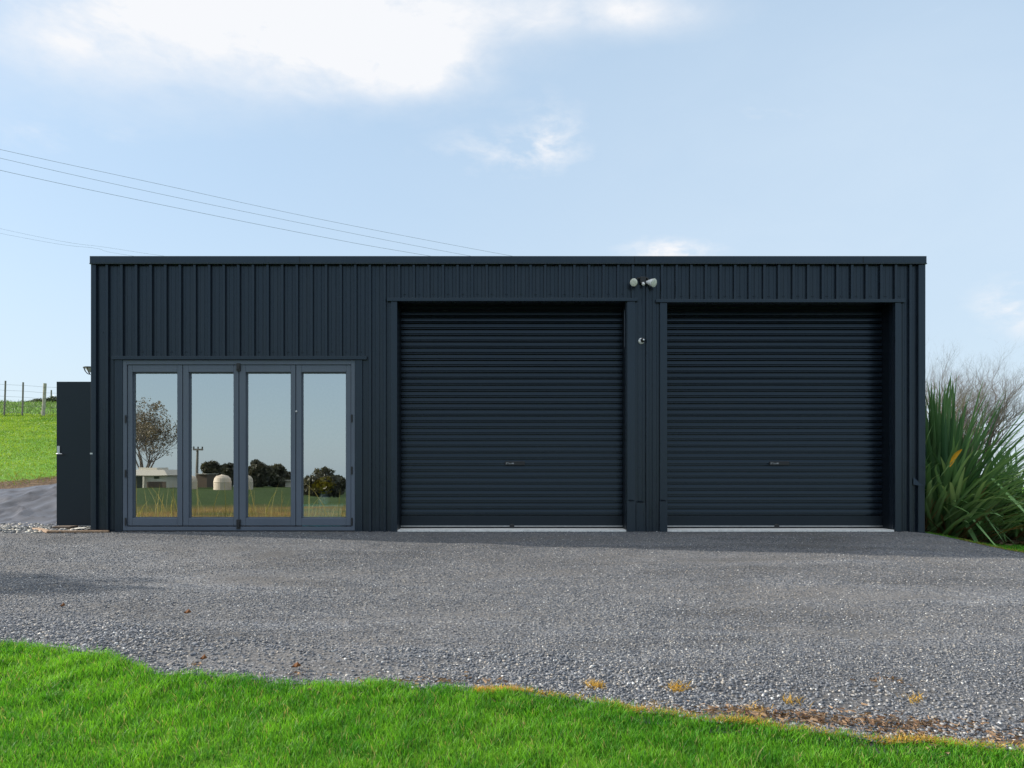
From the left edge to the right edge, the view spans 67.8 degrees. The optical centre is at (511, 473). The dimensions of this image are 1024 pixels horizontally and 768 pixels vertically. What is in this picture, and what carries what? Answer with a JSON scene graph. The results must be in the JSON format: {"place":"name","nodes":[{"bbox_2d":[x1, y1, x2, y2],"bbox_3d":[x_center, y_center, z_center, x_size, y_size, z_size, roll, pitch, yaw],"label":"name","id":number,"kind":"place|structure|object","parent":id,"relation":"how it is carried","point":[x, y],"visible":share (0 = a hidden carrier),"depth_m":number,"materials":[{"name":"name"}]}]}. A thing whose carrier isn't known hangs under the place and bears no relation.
{"place":"outdoors","nodes":[
{"label":"outdoors","id":0,"kind":"place"},
{"bbox_2d":[0,413,56,486],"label":"hill grass","id":1,"kind":"structure","parent":0,"point":[14,421],"depth_m":18.94,"materials":[{"name":"green plant"}]},
{"bbox_2d":[0,170,427,255],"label":"power line","id":2,"kind":"object","parent":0,"point":[208,214],"visible":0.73,"depth_m":43.53,"materials":[{"name":"black metal"}]},
{"bbox_2d":[1,158,467,255],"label":"power line","id":3,"kind":"object","parent":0,"point":[229,208],"visible":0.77,"depth_m":43.84,"materials":[{"name":"black metal"}]},
{"bbox_2d":[0,149,509,255],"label":"power line","id":4,"kind":"object","parent":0,"point":[241,202],"visible":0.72,"depth_m":43.21,"materials":[{"name":"black metal"}]},
{"bbox_2d":[0,529,1023,760],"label":"gravel drive","id":5,"kind":"structure","parent":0,"point":[226,578],"depth_m":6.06,"materials":[{"name":"grey gravel"}]},
{"bbox_2d":[32,528,50,532],"bbox_3d":[-6.200,0.747,10.060,0.595,0.037,0.085,0,0,42],"label":"timber offcut","id":6,"kind":"object","parent":5,"relation":"on","point":[43,530],"visible":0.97,"depth_m":10.03,"materials":[{"name":"beige wood"}]},
{"bbox_2d":[0,522,90,532],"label":"coarse stones","id":7,"kind":"object","parent":5,"relation":"on","point":[5,528],"visible":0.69,"depth_m":10.32,"materials":[{"name":"grey gravel"}]},
{"bbox_2d":[52,525,77,528],"bbox_3d":[-6.100,0.755,10.400,0.240,0.080,0.200,0,0,0],"label":"timber block","id":8,"kind":"object","parent":5,"relation":"on","point":[66,526],"depth_m":10.30,"materials":[{"name":"wood"}]},
{"bbox_2d":[47,530,108,531],"bbox_3d":[-5.625,0.750,9.883,0.753,0.031,0.040,0,0,-5],"label":"timber offcut","id":9,"kind":"object","parent":5,"relation":"on","point":[78,531],"visible":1,"depth_m":9.86,"materials":[{"name":"brown wood"}]},
{"bbox_2d":[161,661,1023,755],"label":"dead weeds","id":10,"kind":"object","parent":5,"relation":"on","point":[839,722],"visible":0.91,"depth_m":3.65,"materials":[{"name":"brown plant"}]},
{"bbox_2d":[470,678,1023,751],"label":"yellowed grass","id":11,"kind":"structure","parent":5,"relation":"on","point":[593,684],"depth_m":3.68,"materials":[{"name":"plant"}]},
{"bbox_2d":[0,402,1023,767],"bbox_3d":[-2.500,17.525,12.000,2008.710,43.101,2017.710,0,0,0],"label":"ground","id":12,"kind":"structure","parent":0,"point":[28,482],"depth_m":3.51,"materials":[{"name":"green plant"}]},
{"bbox_2d":[0,399,56,414],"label":"rough pasture","id":13,"kind":"structure","parent":12,"relation":"on","point":[15,406],"depth_m":31.56,"materials":[{"name":"green plant"}]},
{"bbox_2d":[0,381,56,415],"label":"wire fence","id":14,"kind":"object","parent":12,"relation":"on","point":[43,399],"visible":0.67,"depth_m":25.97,"materials":[{"name":"grey wood"}]},
{"bbox_2d":[0,483,57,526],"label":"weed mat","id":15,"kind":"object","parent":12,"relation":"on","point":[31,505],"visible":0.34,"depth_m":11.80,"materials":[{"name":"grey fabric"}]},
{"bbox_2d":[47,395,56,401],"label":"ridge bush","id":16,"kind":"object","parent":12,"relation":"on","point":[53,397],"visible":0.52,"depth_m":40.78,"materials":[{"name":"green plant"}]},
{"bbox_2d":[56,256,926,532],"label":"shed","id":17,"kind":"structure","parent":12,"relation":"on","point":[474,393],"depth_m":10.05,"materials":[{"name":"paint"}]},
{"bbox_2d":[56,382,90,525],"bbox_3d":[-5.915,-0.273,10.588,0.850,2.014,0.105,0,0,0],"label":"side door","id":18,"kind":"structure","parent":17,"relation":"in","point":[73,398],"depth_m":10.60,"materials":[{"name":"metal"}]},
{"bbox_2d":[83,366,90,374],"bbox_3d":[-5.593,-1.385,10.120,0.197,0.144,0.190,0,0,0],"label":"wall lamp","id":19,"kind":"object","parent":17,"relation":"attached to","point":[88,368],"visible":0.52,"depth_m":10.06,"materials":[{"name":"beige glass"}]},
{"bbox_2d":[128,365,182,525],"bbox_3d":[-4.685,-0.371,10.028,0.718,2.111,0.068,0,0,0],"label":"door leaf","id":20,"kind":"structure","parent":17,"relation":"in","point":[155,392],"depth_m":10.05,"materials":[{"name":"metal"}]},
{"bbox_2d":[183,365,238,525],"bbox_3d":[-3.953,-0.371,10.028,0.729,2.111,0.068,0,0,0],"label":"door leaf","id":21,"kind":"structure","parent":17,"relation":"in","point":[210,392],"depth_m":10.05,"materials":[{"name":"metal"}]},
{"bbox_2d":[239,365,295,525],"bbox_3d":[-3.211,-0.371,10.028,0.738,2.111,0.068,0,0,0],"label":"door leaf","id":22,"kind":"structure","parent":17,"relation":"in","point":[267,393],"depth_m":10.05,"materials":[{"name":"metal"}]},
{"bbox_2d":[296,365,350,525],"bbox_3d":[-2.473,-0.371,10.028,0.721,2.111,0.068,0,0,0],"label":"door leaf","id":23,"kind":"structure","parent":17,"relation":"in","point":[323,392],"depth_m":10.05,"materials":[{"name":"metal"}]},
{"bbox_2d":[401,306,622,527],"bbox_3d":[-0.002,-0.846,10.323,2.996,3.186,0.109,0,0,0],"label":"roller door","id":24,"kind":"structure","parent":17,"relation":"in","point":[512,417],"depth_m":10.30,"materials":[{"name":"metal"}]},
{"bbox_2d":[638,338,644,343],"bbox_3d":[1.699,-1.740,9.961,0.083,0.080,0.077,0,0,0],"label":"security camera","id":25,"kind":"object","parent":17,"relation":"attached to","point":[641,340],"visible":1,"depth_m":9.97,"materials":[{"name":"white plastic"}]},
{"bbox_2d":[630,277,656,286],"bbox_3d":[1.705,-2.495,9.912,0.354,0.154,0.174,0,0,0],"label":"security light","id":26,"kind":"object","parent":17,"relation":"attached to","point":[642,281],"visible":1,"depth_m":9.87,"materials":[{"name":"white plastic"}]},
{"bbox_2d":[667,307,882,527],"bbox_3d":[3.522,-0.805,10.322,2.972,3.102,0.109,0,0,0],"label":"roller door","id":27,"kind":"structure","parent":17,"relation":"in","point":[774,419],"depth_m":10.30,"materials":[{"name":"metal"}]},
{"bbox_2d":[925,373,1023,547],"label":"flax bush","id":28,"kind":"object","parent":12,"relation":"on","point":[959,503],"visible":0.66,"depth_m":10.32,"materials":[{"name":"green plant"}]},
{"bbox_2d":[925,352,1023,466],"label":"bare tree","id":29,"kind":"object","parent":12,"relation":"on","point":[1003,415],"visible":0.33,"depth_m":23.62,"materials":[{"name":"grey plant"}]},
{"bbox_2d":[925,321,1023,445],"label":"bare tree","id":30,"kind":"object","parent":12,"relation":"on","point":[961,392],"visible":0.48,"depth_m":23.16,"materials":[{"name":"grey plant"}]},
{"bbox_2d":[925,528,1023,545],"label":"flax litter","id":31,"kind":"object","parent":12,"relation":"on","point":[1014,542],"visible":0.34,"depth_m":10.48,"materials":[{"name":"brown plant"}]},
{"bbox_2d":[967,442,1023,541],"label":"flax bush","id":32,"kind":"object","parent":12,"relation":"on","point":[1017,534],"visible":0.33,"depth_m":10.84,"materials":[{"name":"green plant"}]},
{"bbox_2d":[0,0,1023,486],"label":"sky","id":33,"kind":"structure","parent":0,"point":[506,127],"materials":[{"name":"blue"}]},
{"bbox_2d":[926,532,1023,552],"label":"verge grass","id":34,"kind":"structure","parent":0,"point":[1013,546],"depth_m":9.99,"materials":[{"name":"plant"}]}
]}

